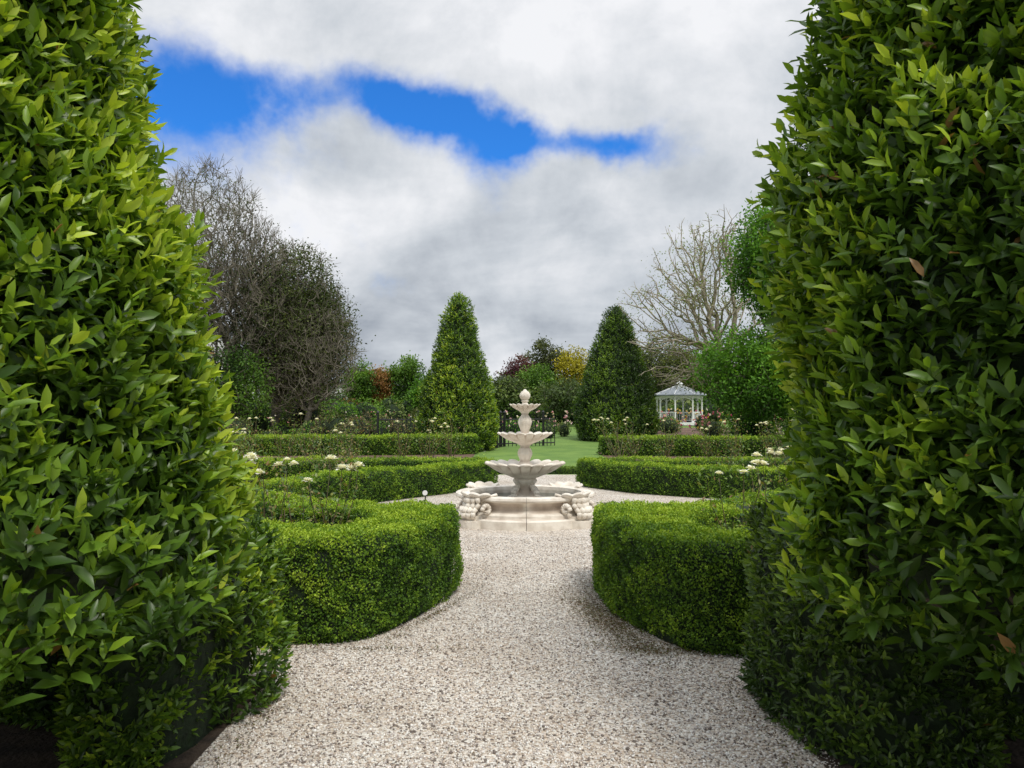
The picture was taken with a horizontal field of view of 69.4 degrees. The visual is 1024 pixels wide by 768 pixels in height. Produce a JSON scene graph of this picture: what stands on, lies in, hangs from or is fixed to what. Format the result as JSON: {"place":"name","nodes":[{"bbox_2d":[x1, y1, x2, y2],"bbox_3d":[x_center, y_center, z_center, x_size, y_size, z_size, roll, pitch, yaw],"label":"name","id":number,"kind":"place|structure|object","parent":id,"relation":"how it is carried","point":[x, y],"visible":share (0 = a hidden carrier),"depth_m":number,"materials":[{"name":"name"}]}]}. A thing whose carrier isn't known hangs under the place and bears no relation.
{"place":"outdoors","nodes":[
{"label":"outdoors","id":0,"kind":"place"},
{"bbox_2d":[331,370,390,403],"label":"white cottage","id":1,"kind":"structure","parent":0,"point":[342,389],"depth_m":59.03,"materials":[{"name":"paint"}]},
{"bbox_2d":[117,0,826,385],"label":"sky","id":2,"kind":"structure","parent":0,"point":[525,159],"materials":[{"name":"white"}]},
{"bbox_2d":[189,475,837,767],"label":"gravel path","id":3,"kind":"structure","parent":0,"point":[606,495],"depth_m":4.30,"materials":[{"name":"beige gravel"}]},
{"bbox_2d":[0,676,268,767],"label":"soil bed","id":4,"kind":"object","parent":3,"relation":"on","point":[25,747],"depth_m":3.55,"materials":[{"name":"brown soil"}]},
{"bbox_2d":[0,513,298,767],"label":"bay hedge","id":5,"kind":"object","parent":4,"relation":"on","point":[157,706],"visible":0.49,"depth_m":3.54,"materials":[{"name":"green plant"}]},
{"bbox_2d":[231,441,280,492],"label":"rose bush","id":6,"kind":"object","parent":3,"relation":"on","point":[233,449],"visible":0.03,"depth_m":7.87,"materials":[{"name":"green plant"}]},
{"bbox_2d":[231,482,465,644],"bbox_3d":[-2.082,1.494,7.200,3.299,0.863,4.234,0,-2,0],"label":"box hedge","id":7,"kind":"object","parent":3,"relation":"on","point":[371,569],"visible":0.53,"depth_m":5.43,"materials":[{"name":"green plant"}]},
{"bbox_2d":[422,490,427,498],"bbox_3d":[-1.620,2.083,13.806,0.109,0.214,0.103,0,-2,0],"label":"garden spotlight","id":8,"kind":"object","parent":3,"relation":"on","point":[424,492],"visible":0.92,"depth_m":13.76,"materials":[{"name":"white metal"}]},
{"bbox_2d":[197,571,815,767],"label":"leaf litter","id":9,"kind":"object","parent":3,"relation":"on","point":[603,610],"visible":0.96,"depth_m":5.14,"materials":[{"name":"brown plant"}]},
{"bbox_2d":[455,389,595,530],"bbox_3d":[0.200,1.082,11.414,2.320,2.010,2.320,0,-2,0],"label":"stone fountain","id":10,"kind":"object","parent":3,"relation":"on","point":[524,503],"visible":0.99,"depth_m":10.56,"materials":[{"name":"stone"}]},
{"bbox_2d":[716,446,782,506],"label":"rose bush","id":11,"kind":"object","parent":3,"relation":"on","point":[761,462],"visible":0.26,"depth_m":7.45,"materials":[{"name":"green plant"}]},
{"bbox_2d":[747,444,789,492],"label":"rose bush","id":12,"kind":"object","parent":3,"relation":"on","point":[768,452],"visible":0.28,"depth_m":8.75,"materials":[{"name":"green plant"}]},
{"bbox_2d":[756,680,1023,767],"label":"soil bed","id":13,"kind":"object","parent":3,"relation":"on","point":[1016,749],"depth_m":3.47,"materials":[{"name":"brown soil"}]},
{"bbox_2d":[736,500,1023,767],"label":"bay hedge","id":14,"kind":"object","parent":13,"relation":"on","point":[823,685],"visible":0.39,"depth_m":3.32,"materials":[{"name":"green plant"}]},
{"label":"soil bed","id":15,"kind":"object","parent":3,"relation":"on","visible":0},
{"bbox_2d":[589,484,790,657],"bbox_3d":[2.206,1.478,6.788,3.028,0.852,3.938,0,-2,0],"label":"box hedge","id":16,"kind":"object","parent":15,"relation":"on","point":[671,572],"visible":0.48,"depth_m":5.28,"materials":[{"name":"green plant"}]},
{"bbox_2d":[689,457,784,532],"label":"rose bush","id":17,"kind":"object","parent":15,"relation":"on","point":[743,471],"visible":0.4,"depth_m":6.28,"materials":[{"name":"green plant"}]},
{"label":"soil bed","id":18,"kind":"object","parent":3,"relation":"on","visible":0},
{"bbox_2d":[575,456,794,498],"bbox_3d":[4.202,1.896,14.937,6.941,0.725,1.823,-1,-3,29],"label":"box hedge","id":19,"kind":"object","parent":18,"relation":"on","point":[661,478],"visible":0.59,"depth_m":14.70,"materials":[{"name":"green plant"}]},
{"bbox_2d":[597,453,791,468],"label":"box hedge","id":20,"kind":"object","parent":18,"relation":"on","point":[679,461],"visible":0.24,"depth_m":17.39,"materials":[{"name":"green plant"}]},
{"bbox_2d":[705,443,746,467],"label":"rose bush","id":21,"kind":"object","parent":18,"relation":"on","point":[729,460],"visible":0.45,"depth_m":15.81,"materials":[{"name":"green plant"}]},
{"bbox_2d":[758,446,789,467],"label":"rose bush","id":22,"kind":"object","parent":18,"relation":"on","point":[770,462],"visible":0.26,"depth_m":15.65,"materials":[{"name":"green plant"}]},
{"label":"soil bed","id":23,"kind":"object","parent":3,"relation":"on","visible":0},
{"bbox_2d":[220,424,269,481],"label":"rose bush","id":24,"kind":"object","parent":23,"relation":"on","point":[241,432],"visible":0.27,"depth_m":13.35,"materials":[{"name":"green plant"}]},
{"bbox_2d":[227,424,283,481],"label":"rose bush","id":25,"kind":"object","parent":23,"relation":"on","point":[239,452],"visible":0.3,"depth_m":14.45,"materials":[{"name":"green plant"}]},
{"bbox_2d":[280,418,368,470],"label":"rose bush","id":26,"kind":"object","parent":23,"relation":"on","point":[327,452],"visible":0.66,"depth_m":15.16,"materials":[{"name":"green plant"}]},
{"bbox_2d":[299,424,367,470],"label":"rose bush","id":27,"kind":"object","parent":23,"relation":"on","point":[335,430],"visible":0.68,"depth_m":16.09,"materials":[{"name":"green plant"}]},
{"bbox_2d":[243,454,487,482],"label":"box hedge","id":28,"kind":"object","parent":23,"relation":"on","point":[367,461],"visible":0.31,"depth_m":16.98,"materials":[{"name":"green plant"}]},
{"bbox_2d":[256,457,499,502],"bbox_3d":[-2.295,1.863,14.075,0.954,0.718,6.749,-1,-3,31],"label":"box hedge","id":29,"kind":"object","parent":23,"relation":"on","point":[388,483],"visible":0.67,"depth_m":13.94,"materials":[{"name":"green plant"}]},
{"label":"soil bed","id":30,"kind":"object","parent":3,"relation":"on","visible":0},
{"bbox_2d":[234,441,304,495],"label":"rose bush","id":31,"kind":"object","parent":30,"relation":"on","point":[290,463],"visible":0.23,"depth_m":8.05,"materials":[{"name":"green plant"}]},
{"bbox_2d":[242,444,297,521],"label":"rose bush","id":32,"kind":"object","parent":30,"relation":"on","point":[251,456],"visible":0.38,"depth_m":6.64,"materials":[{"name":"green plant"}]},
{"bbox_2d":[255,448,363,524],"bbox_3d":[-1.839,1.220,6.374,0.930,1.310,0.851,-1,-3,16],"label":"rose bush","id":33,"kind":"object","parent":30,"relation":"on","point":[330,457],"visible":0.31,"depth_m":6.52,"materials":[{"name":"green plant"}]},
{"bbox_2d":[257,449,375,524],"bbox_3d":[-1.580,1.216,6.221,0.692,1.307,1.044,-2,-3,33],"label":"rose bush","id":34,"kind":"object","parent":30,"relation":"on","point":[341,466],"visible":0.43,"depth_m":6.39,"materials":[{"name":"green plant"}]},
{"bbox_2d":[495,465,577,473],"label":"edging hedge","id":35,"kind":"object","parent":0,"point":[567,470],"visible":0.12,"depth_m":19.61,"materials":[{"name":"green plant"}]},
{"bbox_2d":[473,418,731,474],"bbox_3d":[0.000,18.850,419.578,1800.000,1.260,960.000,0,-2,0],"label":"lawn ground","id":36,"kind":"structure","parent":0,"point":[571,449],"depth_m":27.67,"materials":[{"name":"green plant"}]},
{"bbox_2d":[0,0,268,708],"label":"bay topiary","id":37,"kind":"object","parent":36,"relation":"on","point":[124,469],"visible":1,"depth_m":2.64,"materials":[{"name":"green plant"}]},
{"bbox_2d":[207,324,262,398],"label":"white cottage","id":38,"kind":"structure","parent":36,"relation":"on","point":[219,345],"depth_m":50.16,"materials":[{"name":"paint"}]},
{"bbox_2d":[336,358,382,403],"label":"green tree","id":39,"kind":"object","parent":36,"relation":"on","point":[360,380],"visible":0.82,"depth_m":56.40,"materials":[{"name":"green plant"}]},
{"bbox_2d":[258,454,474,461],"bbox_3d":[-15.650,2.426,23.218,28.700,0.222,7.400,0,-2,0],"label":"mulch bed","id":40,"kind":"object","parent":36,"relation":"on","point":[436,456],"depth_m":24.97,"materials":[{"name":"brown soil"}]},
{"bbox_2d":[223,417,241,446],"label":"rose bush","id":41,"kind":"object","parent":40,"relation":"on","point":[235,418],"visible":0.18,"depth_m":22.19,"materials":[{"name":"green plant"}]},
{"bbox_2d":[223,412,265,456],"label":"rose bush","id":42,"kind":"object","parent":40,"relation":"on","point":[249,418],"visible":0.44,"depth_m":21.10,"materials":[{"name":"green plant"}]},
{"bbox_2d":[261,416,303,461],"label":"rose bush","id":43,"kind":"object","parent":40,"relation":"on","point":[289,447],"visible":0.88,"depth_m":21.34,"materials":[{"name":"green plant"}]},
{"bbox_2d":[292,409,334,459],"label":"rose bush","id":44,"kind":"object","parent":40,"relation":"on","point":[312,443],"visible":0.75,"depth_m":20.42,"materials":[{"name":"green plant"}]},
{"bbox_2d":[226,431,478,455],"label":"box hedge","id":45,"kind":"object","parent":40,"relation":"on","point":[377,444],"visible":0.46,"depth_m":25.48,"materials":[{"name":"green plant"}]},
{"bbox_2d":[332,419,376,457],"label":"rose bush","id":46,"kind":"object","parent":40,"relation":"on","point":[351,426],"visible":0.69,"depth_m":21.45,"materials":[{"name":"green plant"}]},
{"bbox_2d":[388,415,422,458],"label":"rose bush","id":47,"kind":"object","parent":40,"relation":"on","point":[399,446],"visible":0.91,"depth_m":21.75,"materials":[{"name":"green plant"}]},
{"bbox_2d":[408,416,454,458],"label":"rose bush","id":48,"kind":"object","parent":40,"relation":"on","point":[429,442],"visible":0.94,"depth_m":21.48,"materials":[{"name":"green plant"}]},
{"bbox_2d":[433,411,475,458],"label":"rose bush","id":49,"kind":"object","parent":40,"relation":"on","point":[451,446],"visible":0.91,"depth_m":22.90,"materials":[{"name":"green plant"}]},
{"bbox_2d":[358,364,394,404],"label":"red leaf tree","id":50,"kind":"object","parent":36,"relation":"on","point":[383,388],"visible":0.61,"depth_m":57.30,"materials":[{"name":"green plant"}]},
{"bbox_2d":[377,350,427,404],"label":"green tree","id":51,"kind":"object","parent":36,"relation":"on","point":[402,376],"visible":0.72,"depth_m":57.35,"materials":[{"name":"green plant"}]},
{"bbox_2d":[398,373,428,408],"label":"green tree","id":52,"kind":"object","parent":36,"relation":"on","point":[414,390],"visible":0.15,"depth_m":51.27,"materials":[{"name":"green plant"}]},
{"bbox_2d":[412,291,500,451],"bbox_3d":[-2.095,-0.446,28.105,3.372,6.196,3.393,0,-2,0],"label":"bay topiary","id":53,"kind":"object","parent":36,"relation":"on","point":[458,381],"visible":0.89,"depth_m":27.24,"materials":[{"name":"green plant"}]},
{"bbox_2d":[376,410,554,450],"bbox_3d":[-1.851,1.774,28.828,7.237,1.546,3.094,0,-2,0],"label":"iron fence","id":54,"kind":"object","parent":36,"relation":"on","point":[500,443],"visible":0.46,"depth_m":29.75,"materials":[{"name":"black metal"}]},
{"bbox_2d":[225,386,794,424],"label":"shrub border","id":55,"kind":"object","parent":36,"relation":"on","point":[390,405],"visible":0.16,"depth_m":50.13,"materials":[{"name":"green plant"}]},
{"bbox_2d":[491,370,537,424],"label":"green tree","id":56,"kind":"object","parent":36,"relation":"on","point":[505,387],"visible":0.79,"depth_m":49.05,"materials":[{"name":"green plant"}]},
{"bbox_2d":[495,354,535,382],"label":"copper tree","id":57,"kind":"object","parent":36,"relation":"on","point":[515,367],"visible":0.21,"depth_m":59.66,"materials":[{"name":"purple plant"}]},
{"bbox_2d":[325,364,733,418],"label":"background trees","id":58,"kind":"object","parent":36,"relation":"on","point":[654,399],"depth_m":68.88,"materials":[{"name":"green plant"}]},
{"bbox_2d":[512,361,563,403],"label":"green tree","id":59,"kind":"object","parent":36,"relation":"on","point":[533,375],"visible":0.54,"depth_m":55.34,"materials":[{"name":"green plant"}]},
{"bbox_2d":[517,333,567,399],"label":"green tree","id":60,"kind":"object","parent":36,"relation":"on","point":[540,346],"visible":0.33,"depth_m":61.58,"materials":[{"name":"green plant"}]},
{"bbox_2d":[528,373,581,424],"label":"green tree","id":61,"kind":"object","parent":36,"relation":"on","point":[565,396],"visible":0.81,"depth_m":47.30,"materials":[{"name":"green plant"}]},
{"bbox_2d":[551,344,590,386],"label":"yellow tree","id":62,"kind":"object","parent":36,"relation":"on","point":[575,365],"visible":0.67,"depth_m":59.55,"materials":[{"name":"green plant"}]},
{"bbox_2d":[571,304,660,441],"bbox_3d":[4.759,-0.510,34.054,4.115,6.473,4.108,0,-2,0],"label":"bay topiary","id":63,"kind":"object","parent":36,"relation":"on","point":[615,384],"visible":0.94,"depth_m":32.95,"materials":[{"name":"green plant"}]},
{"bbox_2d":[640,336,696,401],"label":"pine tree","id":64,"kind":"object","parent":36,"relation":"on","point":[659,361],"visible":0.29,"depth_m":62.63,"materials":[{"name":"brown plant"}]},
{"bbox_2d":[654,381,706,424],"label":"gazebo","id":65,"kind":"object","parent":36,"relation":"on","point":[675,394],"visible":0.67,"depth_m":49.15,"materials":[{"name":"white paint"}]},
{"bbox_2d":[598,452,779,460],"bbox_3d":[16.550,2.426,23.218,26.900,0.222,7.400,0,-2,0],"label":"mulch bed","id":66,"kind":"object","parent":36,"relation":"on","point":[611,456],"depth_m":24.97,"materials":[{"name":"brown soil"}]},
{"bbox_2d":[583,411,642,458],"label":"rose bush","id":67,"kind":"object","parent":66,"relation":"on","point":[616,443],"visible":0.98,"depth_m":22.10,"materials":[{"name":"green plant"}]},
{"bbox_2d":[603,419,650,460],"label":"rose bush","id":68,"kind":"object","parent":66,"relation":"on","point":[630,444],"visible":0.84,"depth_m":22.60,"materials":[{"name":"green plant"}]},
{"bbox_2d":[643,418,699,456],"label":"rose bush","id":69,"kind":"object","parent":66,"relation":"on","point":[666,449],"visible":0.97,"depth_m":22.17,"materials":[{"name":"green plant"}]},
{"bbox_2d":[597,433,791,456],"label":"box hedge","id":70,"kind":"object","parent":66,"relation":"on","point":[687,445],"visible":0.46,"depth_m":25.06,"materials":[{"name":"green plant"}]},
{"bbox_2d":[686,423,726,457],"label":"rose bush","id":71,"kind":"object","parent":66,"relation":"on","point":[708,449],"visible":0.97,"depth_m":21.77,"materials":[{"name":"green plant"}]},
{"bbox_2d":[715,413,753,456],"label":"rose bush","id":72,"kind":"object","parent":66,"relation":"on","point":[733,447],"visible":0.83,"depth_m":21.37,"materials":[{"name":"green plant"}]},
{"bbox_2d":[747,420,784,456],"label":"rose bush","id":73,"kind":"object","parent":66,"relation":"on","point":[762,430],"visible":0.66,"depth_m":21.91,"materials":[{"name":"green plant"}]},
{"bbox_2d":[754,409,793,456],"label":"rose bush","id":74,"kind":"object","parent":66,"relation":"on","point":[774,432],"visible":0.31,"depth_m":21.28,"materials":[{"name":"green plant"}]},
{"bbox_2d":[766,401,799,436],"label":"garden shrub","id":75,"kind":"object","parent":66,"relation":"on","point":[781,421],"visible":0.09,"depth_m":27.11,"materials":[{"name":"green plant"}]},
{"bbox_2d":[655,428,729,438],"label":"mulch bed","id":76,"kind":"object","parent":36,"relation":"on","point":[685,431],"depth_m":40.26,"materials":[{"name":"brown soil"}]},
{"bbox_2d":[498,413,787,437],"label":"flower bed plants","id":77,"kind":"object","parent":76,"relation":"on","point":[562,429],"visible":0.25,"depth_m":36.99,"materials":[{"name":"green plant"}]},
{"bbox_2d":[502,410,572,426],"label":"rose flowers","id":78,"kind":"object","parent":77,"relation":"attached to","point":[545,416],"visible":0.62,"depth_m":37.46,"materials":[{"name":"pink plant"}]},
{"bbox_2d":[657,408,783,427],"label":"rose flowers","id":79,"kind":"object","parent":77,"relation":"on","point":[702,416],"visible":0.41,"depth_m":38.38,"materials":[{"name":"pink plant"}]},
{"bbox_2d":[612,210,783,434],"bbox_3d":[8.496,-2.553,33.145,8.077,10.437,5.181,0,-2,0],"label":"bare tree","id":80,"kind":"object","parent":76,"relation":"on","point":[697,297],"visible":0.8,"depth_m":32.89,"materials":[{"name":"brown plant"}]},
{"bbox_2d":[672,351,733,402],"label":"pine tree","id":81,"kind":"object","parent":36,"relation":"on","point":[708,394],"visible":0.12,"depth_m":61.52,"materials":[{"name":"green plant"}]},
{"bbox_2d":[682,190,797,431],"bbox_3d":[10.618,-2.436,28.250,8.472,9.963,5.962,0,-2,0],"label":"oak tree","id":82,"kind":"object","parent":36,"relation":"on","point":[751,380],"visible":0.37,"depth_m":27.49,"materials":[{"name":"green plant"}]},
{"bbox_2d":[719,406,778,436],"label":"garden shrub","id":83,"kind":"object","parent":36,"relation":"on","point":[751,426],"visible":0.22,"depth_m":29.42,"materials":[{"name":"green plant"}]},
{"bbox_2d":[746,0,1023,691],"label":"bay topiary","id":84,"kind":"object","parent":36,"relation":"on","point":[895,244],"visible":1,"depth_m":2.62,"materials":[{"name":"green plant"}]},
{"bbox_3d":[-17.200,2.580,35.472,25.600,0.507,16.900,0,-2,0],"label":"mulch bed","id":85,"kind":"object","parent":36,"relation":"on","visible":0},
{"bbox_2d":[158,153,310,418],"bbox_3d":[-13.926,-4.293,35.224,9.123,13.786,6.456,0,-2,0],"label":"bare tree","id":86,"kind":"object","parent":85,"relation":"on","point":[216,306],"visible":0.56,"depth_m":34.50,"materials":[{"name":"grey plant"}]},
{"bbox_2d":[219,417,254,435],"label":"garden shrub","id":87,"kind":"object","parent":85,"relation":"on","point":[243,424],"visible":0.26,"depth_m":30.71,"materials":[{"name":"green plant"}]},
{"bbox_2d":[208,338,282,422],"bbox_3d":[-12.235,0.278,33.105,3.851,4.580,3.914,0,-2,0],"label":"green tree","id":88,"kind":"object","parent":85,"relation":"on","point":[241,385],"visible":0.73,"depth_m":32.73,"materials":[{"name":"green plant"}]},
{"bbox_2d":[242,403,270,434],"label":"garden shrub","id":89,"kind":"object","parent":85,"relation":"on","point":[263,425],"visible":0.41,"depth_m":35.66,"materials":[{"name":"green plant"}]},
{"bbox_2d":[249,364,305,415],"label":"green tree","id":90,"kind":"object","parent":85,"relation":"on","point":[272,395],"visible":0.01,"depth_m":43.70,"materials":[{"name":"green plant"}]},
{"bbox_2d":[212,234,375,428],"bbox_3d":[-10.530,-2.366,36.200,7.955,9.986,6.079,0,-2,0],"label":"bare tree","id":91,"kind":"object","parent":85,"relation":"on","point":[319,296],"visible":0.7,"depth_m":35.00,"materials":[{"name":"plant"}]},
{"bbox_2d":[281,396,325,423],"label":"garden shrub","id":92,"kind":"object","parent":85,"relation":"on","point":[315,413],"visible":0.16,"depth_m":37.49,"materials":[{"name":"green plant"}]},
{"bbox_2d":[260,300,365,425],"bbox_3d":[-9.671,-0.666,35.068,5.537,6.544,4.472,0,-2,0],"label":"bare tree","id":93,"kind":"object","parent":85,"relation":"on","point":[311,404],"visible":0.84,"depth_m":34.66,"materials":[{"name":"plant"}]},
{"bbox_2d":[218,408,421,435],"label":"flower bed plants","id":94,"kind":"object","parent":85,"relation":"on","point":[284,427],"visible":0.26,"depth_m":34.87,"materials":[{"name":"green plant"}]},
{"bbox_2d":[261,410,410,429],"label":"rose flowers","id":95,"kind":"object","parent":94,"relation":"attached to","point":[345,418],"visible":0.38,"depth_m":35.18,"materials":[{"name":"white plant"}]},
{"bbox_2d":[317,410,354,434],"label":"garden shrub","id":96,"kind":"object","parent":85,"relation":"on","point":[330,426],"visible":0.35,"depth_m":32.14,"materials":[{"name":"green plant"}]},
{"bbox_2d":[326,402,361,421],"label":"garden shrub","id":97,"kind":"object","parent":85,"relation":"on","point":[348,410],"visible":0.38,"depth_m":39.66,"materials":[{"name":"green plant"}]},
{"bbox_2d":[332,416,375,435],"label":"garden shrub","id":98,"kind":"object","parent":85,"relation":"on","point":[362,424],"visible":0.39,"depth_m":31.12,"materials":[{"name":"green plant"}]}
]}

